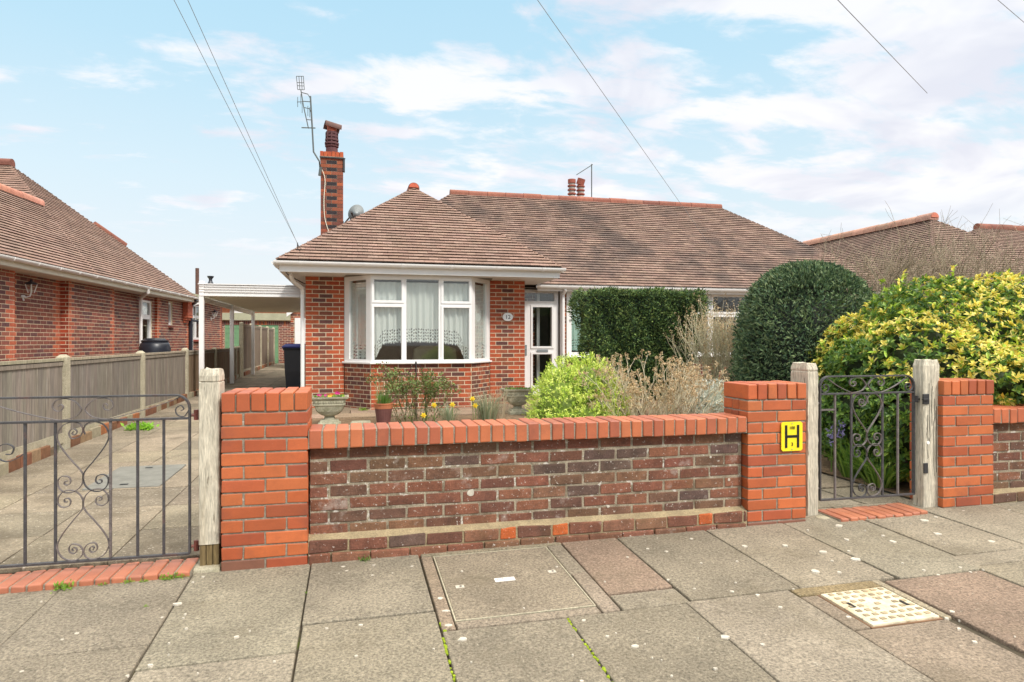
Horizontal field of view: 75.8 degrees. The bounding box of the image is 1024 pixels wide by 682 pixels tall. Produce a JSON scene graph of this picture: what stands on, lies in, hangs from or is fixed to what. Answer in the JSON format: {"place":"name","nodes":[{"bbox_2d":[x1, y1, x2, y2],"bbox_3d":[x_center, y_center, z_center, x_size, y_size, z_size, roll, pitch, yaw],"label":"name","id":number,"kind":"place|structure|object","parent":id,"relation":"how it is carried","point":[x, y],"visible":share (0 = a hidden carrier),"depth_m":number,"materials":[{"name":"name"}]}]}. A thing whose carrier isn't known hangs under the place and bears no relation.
{"place":"outdoors","nodes":[
{"label":"outdoors","id":0,"kind":"place"},
{"bbox_2d":[0,363,285,573],"bbox_3d":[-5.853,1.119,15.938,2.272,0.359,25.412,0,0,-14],"label":"driveway","id":1,"kind":"structure","parent":0,"point":[83,530],"depth_m":5.03,"materials":[{"name":"grey concrete"}]},
{"bbox_2d":[82,464,185,489],"bbox_3d":[-3.348,1.225,5.896,0.580,0.056,0.920,0,0,-14],"label":"inspection cover","id":2,"kind":"object","parent":1,"relation":"on","point":[125,476],"visible":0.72,"depth_m":5.85,"materials":[{"name":"grey metal"}]},
{"bbox_2d":[121,421,159,430],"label":"weed tuft","id":3,"kind":"object","parent":1,"relation":"on","point":[149,426],"visible":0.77,"depth_m":8.65,"materials":[{"name":"green plant"}]},
{"bbox_2d":[282,344,305,387],"bbox_3d":[-4.329,0.581,13.272,0.538,1.050,0.715,0,0,-14],"label":"wheelie bin","id":4,"kind":"object","parent":1,"relation":"on","point":[292,358],"visible":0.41,"depth_m":12.98,"materials":[{"name":"black plastic"}]},
{"bbox_2d":[139,338,170,352],"bbox_3d":[-8.828,0.556,16.253,0.710,1.260,0.710,0,0,-14],"label":"water butt","id":5,"kind":"object","parent":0,"point":[150,345],"visible":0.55,"depth_m":16.00,"materials":[{"name":"black plastic"}]},
{"bbox_2d":[350,420,370,424],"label":"stone block","id":6,"kind":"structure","parent":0,"point":[364,421],"depth_m":9.02,"materials":[{"name":"beige stone"}]},
{"bbox_2d":[50,397,690,455],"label":"ground","id":7,"kind":"structure","parent":0,"point":[51,451],"depth_m":12.10,"materials":[{"name":"soil"}]},
{"bbox_2d":[0,158,222,360],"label":"bungalow","id":8,"kind":"object","parent":7,"relation":"on","point":[101,290],"visible":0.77,"depth_m":14.02,"materials":[{"name":"tile"}]},
{"bbox_2d":[21,279,37,300],"bbox_3d":[-8.562,-0.901,11.648,0.305,0.386,0.199,0,0,-10],"label":"wall lantern","id":9,"kind":"object","parent":8,"relation":"attached to","point":[30,282],"depth_m":11.63,"materials":[{"name":"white metal"}]},
{"bbox_2d":[143,300,150,337],"bbox_3d":[-9.668,-0.409,17.240,0.070,1.330,0.880,0,0,-10],"label":"window","id":10,"kind":"structure","parent":8,"relation":"in","point":[148,317],"depth_m":17.60,"materials":[{"name":"white plastic"}]},
{"bbox_2d":[168,302,170,324],"bbox_3d":[-9.921,-0.779,18.942,0.070,0.670,0.320,0,0,-10],"label":"small window","id":11,"kind":"structure","parent":8,"relation":"in","point":[169,318],"depth_m":19.05,"materials":[{"name":"white plastic"}]},
{"bbox_2d":[193,305,198,339],"bbox_3d":[-10.464,-0.619,21.700,0.070,1.150,1.140,0,0,-10],"label":"window","id":12,"kind":"structure","parent":8,"relation":"in","point":[195,316],"depth_m":21.64,"materials":[{"name":"white plastic"}]},
{"bbox_2d":[0,346,240,476],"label":"fence","id":13,"kind":"object","parent":7,"relation":"on","point":[144,373],"visible":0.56,"depth_m":7.91,"materials":[{"name":"weathered wood"},{"name":"cast concrete"}]},
{"bbox_2d":[198,281,305,383],"bbox_3d":[-6.053,0.006,16.975,2.220,2.400,7.590,0,0,-14],"label":"carport","id":14,"kind":"object","parent":7,"relation":"on","point":[253,298],"visible":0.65,"depth_m":13.63,"materials":[{"name":"white plastic"}]},
{"bbox_2d":[207,276,213,283],"bbox_3d":[-10.190,-1.744,22.221,0.220,0.900,0.220,0,0,-14],"label":"flue","id":15,"kind":"object","parent":14,"relation":"on","point":[210,278],"visible":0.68,"depth_m":22.16,"materials":[{"name":"black metal"}]},
{"bbox_2d":[222,307,284,312],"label":"house","id":16,"kind":"structure","parent":7,"relation":"on","point":[225,310],"depth_m":42.86,"materials":[{"name":"brick"}]},
{"bbox_2d":[222,313,290,362],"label":"garage","id":17,"kind":"structure","parent":7,"relation":"on","point":[280,323],"depth_m":28.25,"materials":[{"name":"brick"}]},
{"bbox_2d":[225,325,278,362],"bbox_3d":[-11.158,0.184,28.212,2.150,1.844,0.060,0,0,-14],"label":"door","id":18,"kind":"structure","parent":17,"relation":"in","point":[227,327],"depth_m":28.06,"materials":[{"name":"green paint"}]},
{"bbox_2d":[239,322,274,376],"bbox_3d":[-8.796,0.280,22.972,0.124,1.684,8.100,0,0,-14],"label":"fence","id":19,"kind":"object","parent":7,"relation":"on","point":[264,347],"visible":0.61,"depth_m":22.27,"materials":[{"name":"wood"}]},
{"bbox_2d":[221,387,311,570],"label":"brick pillar","id":20,"kind":"structure","parent":7,"relation":"on","point":[265,487],"depth_m":3.73,"materials":[{"name":"brick"}]},
{"bbox_2d":[287,313,305,343],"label":"garage","id":21,"kind":"structure","parent":7,"relation":"on","point":[295,328],"depth_m":22.88,"materials":[{"name":"brick"}]},
{"bbox_2d":[295,318,305,343],"bbox_3d":[-7.058,0.136,23.009,1.040,1.900,0.050,0,0,-14],"label":"door","id":22,"kind":"structure","parent":21,"relation":"in","point":[297,320],"depth_m":22.89,"materials":[{"name":"white plastic"}]},
{"bbox_2d":[271,120,897,409],"bbox_3d":[1.948,-1.779,15.832,13.776,5.930,8.142,0,0,-14],"label":"bungalow","id":23,"kind":"object","parent":7,"relation":"on","point":[467,291],"visible":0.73,"depth_m":12.08,"materials":[{"name":"tile"}]},
{"bbox_2d":[174,0,298,245],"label":"overhead wire","id":24,"kind":"object","parent":23,"relation":"attached to","point":[231,113],"visible":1,"depth_m":7.45,"materials":[{"name":"grey metal"}]},
{"bbox_2d":[188,1,293,234],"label":"overhead wire","id":25,"kind":"object","parent":23,"relation":"attached to","point":[236,108],"visible":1,"depth_m":7.37,"materials":[{"name":"grey metal"}]},
{"bbox_2d":[296,76,321,175],"bbox_3d":[-4.204,-4.498,13.711,0.534,2.021,0.207,0,0,-37],"label":"tv aerial","id":26,"kind":"object","parent":23,"relation":"attached to","point":[312,128],"visible":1,"depth_m":13.69,"materials":[{"name":"grey metal"}]},
{"bbox_2d":[343,205,363,222],"bbox_3d":[-3.321,-2.633,13.774,0.302,0.372,1.022,0,0,-23],"label":"satellite dish","id":27,"kind":"object","parent":23,"relation":"attached to","point":[354,211],"visible":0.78,"depth_m":13.53,"materials":[{"name":"grey metal"}]},
{"bbox_2d":[342,275,491,363],"bbox_3d":[-1.581,-0.360,11.366,2.645,1.484,0.665,0,0,-14],"label":"bay window","id":28,"kind":"structure","parent":23,"relation":"in","point":[371,308],"depth_m":11.21,"materials":[{"name":"white plastic"}]},
{"bbox_2d":[525,289,557,393],"bbox_3d":[0.495,0.031,13.093,0.890,2.110,0.129,0,0,-14],"label":"porch door","id":29,"kind":"structure","parent":23,"relation":"in","point":[530,349],"depth_m":13.07,"materials":[{"name":"white plastic"}]},
{"bbox_2d":[576,164,592,196],"bbox_3d":[2.044,-4.344,18.507,0.492,1.300,0.028,0,0,-14],"label":"tv aerial","id":30,"kind":"object","parent":23,"relation":"attached to","point":[591,177],"visible":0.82,"depth_m":18.54,"materials":[{"name":"grey metal"}]},
{"bbox_2d":[538,1,711,247],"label":"overhead wire","id":31,"kind":"object","parent":23,"relation":"attached to","point":[615,110],"visible":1,"depth_m":9.03,"materials":[{"name":"grey metal"}]},
{"bbox_2d":[565,291,747,357],"bbox_3d":[3.267,-0.341,13.795,4.530,1.365,0.265,0,0,-14],"label":"front window","id":32,"kind":"structure","parent":23,"relation":"in","point":[571,334],"depth_m":13.39,"materials":[{"name":"white plastic"}]},
{"bbox_2d":[566,285,713,414],"bbox_3d":[1.855,0.244,9.728,2.062,2.124,1.025,0,0,-8],"label":"hedge","id":33,"kind":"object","parent":7,"relation":"on","point":[632,323],"depth_m":9.38,"materials":[{"name":"green plant"}]},
{"bbox_2d":[802,212,1023,316],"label":"bungalow","id":34,"kind":"object","parent":7,"relation":"on","point":[859,237],"visible":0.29,"depth_m":16.97,"materials":[{"name":"tile"}]},
{"bbox_2d":[0,500,1023,681],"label":"pavement","id":35,"kind":"structure","parent":0,"point":[805,633],"depth_m":3.08,"materials":[{"name":"grey concrete"}]},
{"bbox_2d":[50,579,74,593],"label":"weed tuft","id":36,"kind":"object","parent":35,"relation":"on","point":[60,586],"visible":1,"depth_m":3.42,"materials":[{"name":"green plant"}]},
{"bbox_2d":[0,558,199,593],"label":"brick threshold","id":37,"kind":"object","parent":35,"relation":"on","point":[28,581],"visible":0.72,"depth_m":3.55,"materials":[{"name":"red brick"}]},
{"bbox_2d":[159,572,177,579],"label":"weed tuft","id":38,"kind":"object","parent":35,"relation":"on","point":[164,575],"visible":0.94,"depth_m":3.54,"materials":[{"name":"green plant"}]},
{"bbox_2d":[193,367,224,574],"bbox_3d":[-1.727,0.739,3.754,0.157,1.174,0.226,0,0,-14],"label":"gate post","id":39,"kind":"object","parent":35,"relation":"on","point":[212,386],"visible":0.87,"depth_m":3.70,"materials":[{"name":"grey wood"}]},
{"bbox_2d":[0,394,199,567],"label":"driveway gate","id":40,"kind":"structure","parent":39,"relation":"attached to","point":[195,545],"depth_m":3.62,"materials":[{"name":"metal"}]},
{"bbox_2d":[358,555,370,561],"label":"weed tuft","id":41,"kind":"object","parent":35,"relation":"on","point":[364,559],"visible":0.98,"depth_m":3.81,"materials":[{"name":"green plant"}]},
{"bbox_2d":[433,546,595,624],"bbox_3d":[-0.027,1.307,3.560,0.697,0.077,0.855,0,0,-14],"label":"service cover","id":42,"kind":"object","parent":35,"relation":"on","point":[491,584],"visible":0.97,"depth_m":3.48,"materials":[{"name":"concrete"}]},
{"bbox_2d":[19,509,1015,681],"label":"lichen spots","id":43,"kind":"object","parent":35,"relation":"on","point":[636,645],"visible":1,"depth_m":3.19,"materials":[{"name":"white plant"}]},
{"bbox_2d":[439,618,609,681],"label":"joint moss","id":44,"kind":"object","parent":35,"relation":"on","point":[454,675],"visible":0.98,"depth_m":2.78,"materials":[{"name":"green plant"}]},
{"bbox_2d":[308,412,746,567],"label":"boundary wall","id":45,"kind":"structure","parent":35,"relation":"on","point":[389,489],"depth_m":4.12,"materials":[{"name":"brick"}]},
{"bbox_2d":[724,380,805,525],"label":"brick pillar","id":46,"kind":"structure","parent":35,"relation":"on","point":[773,486],"depth_m":4.51,"materials":[{"name":"orange brick"}]},
{"bbox_2d":[781,421,802,450],"bbox_3d":[1.926,0.656,4.523,0.166,0.200,0.009,0,0,-14],"label":"hydrant sign","id":47,"kind":"object","parent":46,"relation":"attached to","point":[791,436],"visible":1,"depth_m":4.52,"materials":[{"name":"yellow plastic"}]},
{"bbox_2d":[791,362,828,518],"bbox_3d":[2.153,0.733,4.731,0.140,1.160,0.325,0,0,-29],"label":"gate post","id":48,"kind":"object","parent":35,"relation":"on","point":[804,372],"visible":0.6,"depth_m":4.69,"materials":[{"name":"grey wood"}]},
{"bbox_2d":[818,503,927,521],"bbox_3d":[2.601,1.311,4.749,0.740,0.190,0.274,0,0,-14],"label":"brick threshold","id":49,"kind":"object","parent":35,"relation":"on","point":[846,514],"visible":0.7,"depth_m":4.71,"materials":[{"name":"red brick"}]},
{"bbox_2d":[817,587,943,628],"bbox_3d":[1.792,1.319,3.220,0.396,0.079,0.366,0,0,-14],"label":"drain cover","id":50,"kind":"object","parent":35,"relation":"on","point":[876,607],"visible":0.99,"depth_m":3.18,"materials":[{"name":"metal"}]},
{"bbox_2d":[913,359,938,507],"bbox_3d":[3.086,0.731,4.913,0.170,1.190,0.150,0,0,-14],"label":"gate post","id":51,"kind":"object","parent":35,"relation":"on","point":[926,375],"visible":0.93,"depth_m":4.87,"materials":[{"name":"grey wood"}]},
{"bbox_2d":[818,375,919,500],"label":"garden gate","id":52,"kind":"structure","parent":51,"relation":"attached to","point":[881,409],"depth_m":4.81,"materials":[{"name":"metal"}]},
{"bbox_2d":[910,378,993,507],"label":"brick pillar","id":53,"kind":"structure","parent":35,"relation":"on","point":[965,441],"depth_m":4.89,"materials":[{"name":"orange brick"}]},
{"bbox_2d":[992,404,1023,503],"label":"boundary wall","id":54,"kind":"structure","parent":35,"relation":"on","point":[1008,454],"depth_m":5.05,"materials":[{"name":"brick"}]},
{"bbox_2d":[0,0,1023,293],"label":"sky","id":55,"kind":"structure","parent":0,"point":[788,116],"materials":[{"name":"blue"}]},
{"bbox_2d":[312,398,910,507],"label":"garden path","id":56,"kind":"structure","parent":0,"point":[842,486],"depth_m":5.79,"materials":[{"name":"beige concrete"}]},
{"bbox_2d":[312,409,910,497],"bbox_3d":[3.410,1.197,8.322,12.000,0.111,6.000,0,0,-14],"label":"flower bed","id":57,"kind":"object","parent":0,"point":[904,486],"visible":0.02,"depth_m":9.42,"materials":[{"name":"soil"}]},
{"bbox_2d":[312,391,348,425],"bbox_3d":[-2.501,0.919,9.014,0.510,0.474,0.370,0,0,-14],"label":"stone urn","id":58,"kind":"object","parent":57,"relation":"on","point":[330,406],"visible":0.97,"depth_m":8.89,"materials":[{"name":"stone"}]},
{"bbox_2d":[373,378,393,423],"bbox_3d":[-1.754,0.821,9.030,0.300,0.690,0.273,0,0,29],"label":"flower pot","id":59,"kind":"object","parent":57,"relation":"on","point":[383,408],"visible":0.96,"depth_m":8.96,"materials":[{"name":"ceramic"}]},
{"bbox_2d":[364,361,461,422],"bbox_3d":[-1.375,0.732,9.282,1.415,0.906,0.827,0,0,-14],"label":"rose bush","id":60,"kind":"object","parent":57,"relation":"on","point":[394,385],"visible":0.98,"depth_m":9.22,"materials":[{"name":"green plant"}]},
{"bbox_2d":[405,361,425,417],"bbox_3d":[-1.394,0.731,9.541,0.224,0.870,0.224,0,0,31],"label":"plant obelisk","id":61,"kind":"object","parent":57,"relation":"on","point":[415,364],"visible":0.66,"depth_m":9.51,"materials":[{"name":"black paint"}]},
{"bbox_2d":[431,402,436,418],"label":"daffodil","id":62,"kind":"object","parent":57,"relation":"on","point":[433,405],"visible":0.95,"depth_m":9.09,"materials":[{"name":"yellow plant"}]},
{"bbox_2d":[430,400,464,421],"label":"lavender","id":63,"kind":"object","parent":57,"relation":"on","point":[447,416],"visible":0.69,"depth_m":9.11,"materials":[{"name":"green plant"}]},
{"bbox_2d":[456,390,512,420],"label":"lavender","id":64,"kind":"object","parent":57,"relation":"on","point":[485,411],"visible":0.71,"depth_m":9.28,"materials":[{"name":"green plant"}]},
{"bbox_2d":[483,381,523,419],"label":"lavender","id":65,"kind":"object","parent":57,"relation":"on","point":[504,401],"visible":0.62,"depth_m":9.48,"materials":[{"name":"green plant"}]},
{"bbox_2d":[500,386,535,414],"bbox_3d":[0.089,0.938,10.467,0.510,0.437,0.370,0,0,-14],"label":"stone urn","id":66,"kind":"object","parent":57,"relation":"on","point":[519,398],"visible":0.94,"depth_m":10.35,"materials":[{"name":"stone"}]},
{"bbox_2d":[524,351,630,418],"bbox_3d":[0.598,0.683,6.253,1.091,1.191,1.113,0,0,-14],"label":"lime shrub","id":67,"kind":"object","parent":57,"relation":"on","point":[557,396],"visible":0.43,"depth_m":6.10,"materials":[{"name":"green plant"}]},
{"bbox_2d":[564,349,728,415],"bbox_3d":[1.364,0.632,6.257,1.740,1.118,1.248,0,0,13],"label":"dried shrub","id":68,"kind":"object","parent":57,"relation":"on","point":[672,394],"visible":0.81,"depth_m":6.07,"materials":[{"name":"beige plant"}]},
{"bbox_2d":[628,393,723,414],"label":"brown shrub","id":69,"kind":"object","parent":57,"relation":"on","point":[685,411],"visible":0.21,"depth_m":5.92,"materials":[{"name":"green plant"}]},
{"bbox_2d":[664,378,724,413],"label":"silver plant","id":70,"kind":"object","parent":57,"relation":"on","point":[718,396],"visible":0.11,"depth_m":6.32,"materials":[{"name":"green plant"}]},
{"bbox_2d":[663,292,746,391],"bbox_3d":[2.893,0.246,9.069,1.706,1.894,1.472,0,0,9],"label":"bare shrub","id":71,"kind":"object","parent":57,"relation":"on","point":[718,335],"visible":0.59,"depth_m":8.98,"materials":[{"name":"beige plant"}]},
{"bbox_2d":[726,258,883,439],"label":"yew dome","id":72,"kind":"structure","parent":57,"relation":"on","point":[794,311],"depth_m":7.56,"materials":[{"name":"green plant"}]},
{"bbox_2d":[826,425,836,471],"bbox_3d":[2.949,0.987,6.068,0.090,0.439,0.095,0,0,-38],"label":"hyacinth","id":73,"kind":"object","parent":57,"relation":"on","point":[831,436],"visible":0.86,"depth_m":6.06,"materials":[{"name":"plant"}]},
{"bbox_2d":[836,419,845,471],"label":"iris","id":74,"kind":"object","parent":57,"relation":"on","point":[842,433],"visible":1,"depth_m":6.03,"materials":[{"name":"purple plant"}]},
{"bbox_2d":[821,437,874,478],"bbox_3d":[3.080,1.046,5.965,0.750,0.361,0.755,0,0,-35],"label":"iris clump","id":75,"kind":"object","parent":57,"relation":"on","point":[845,470],"visible":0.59,"depth_m":5.89,"materials":[{"name":"green plant"}]},
{"bbox_2d":[830,451,909,487],"bbox_3d":[3.133,1.075,5.579,0.794,0.302,0.897,0,0,-14],"label":"iris clump","id":76,"kind":"object","parent":57,"relation":"on","point":[873,477],"visible":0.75,"depth_m":5.51,"materials":[{"name":"green plant"}]},
{"bbox_2d":[854,275,923,314],"bbox_3d":[5.314,-0.218,9.296,1.567,1.410,0.971,0,0,-41],"label":"laurel bush","id":77,"kind":"object","parent":57,"relation":"on","point":[887,289],"visible":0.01,"depth_m":8.94,"materials":[{"name":"green plant"}]},
{"bbox_2d":[764,201,1023,327],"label":"bare tree","id":78,"kind":"object","parent":57,"relation":"on","point":[897,275],"visible":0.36,"depth_m":9.37,"materials":[{"name":"brown plant"}]},
{"bbox_2d":[808,265,1023,484],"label":"variegated hedge","id":79,"kind":"object","parent":57,"relation":"on","point":[987,342],"visible":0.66,"depth_m":6.03,"materials":[{"name":"yellow plant"}]},
{"bbox_2d":[843,203,1023,316],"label":"bare tree","id":80,"kind":"object","parent":57,"relation":"on","point":[983,255],"visible":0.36,"depth_m":9.80,"materials":[{"name":"brown plant"}]},
{"bbox_2d":[838,0,926,92],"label":"overhead wire","id":81,"kind":"object","parent":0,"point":[878,42],"visible":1,"depth_m":10.65,"materials":[{"name":"grey metal"}]}
]}

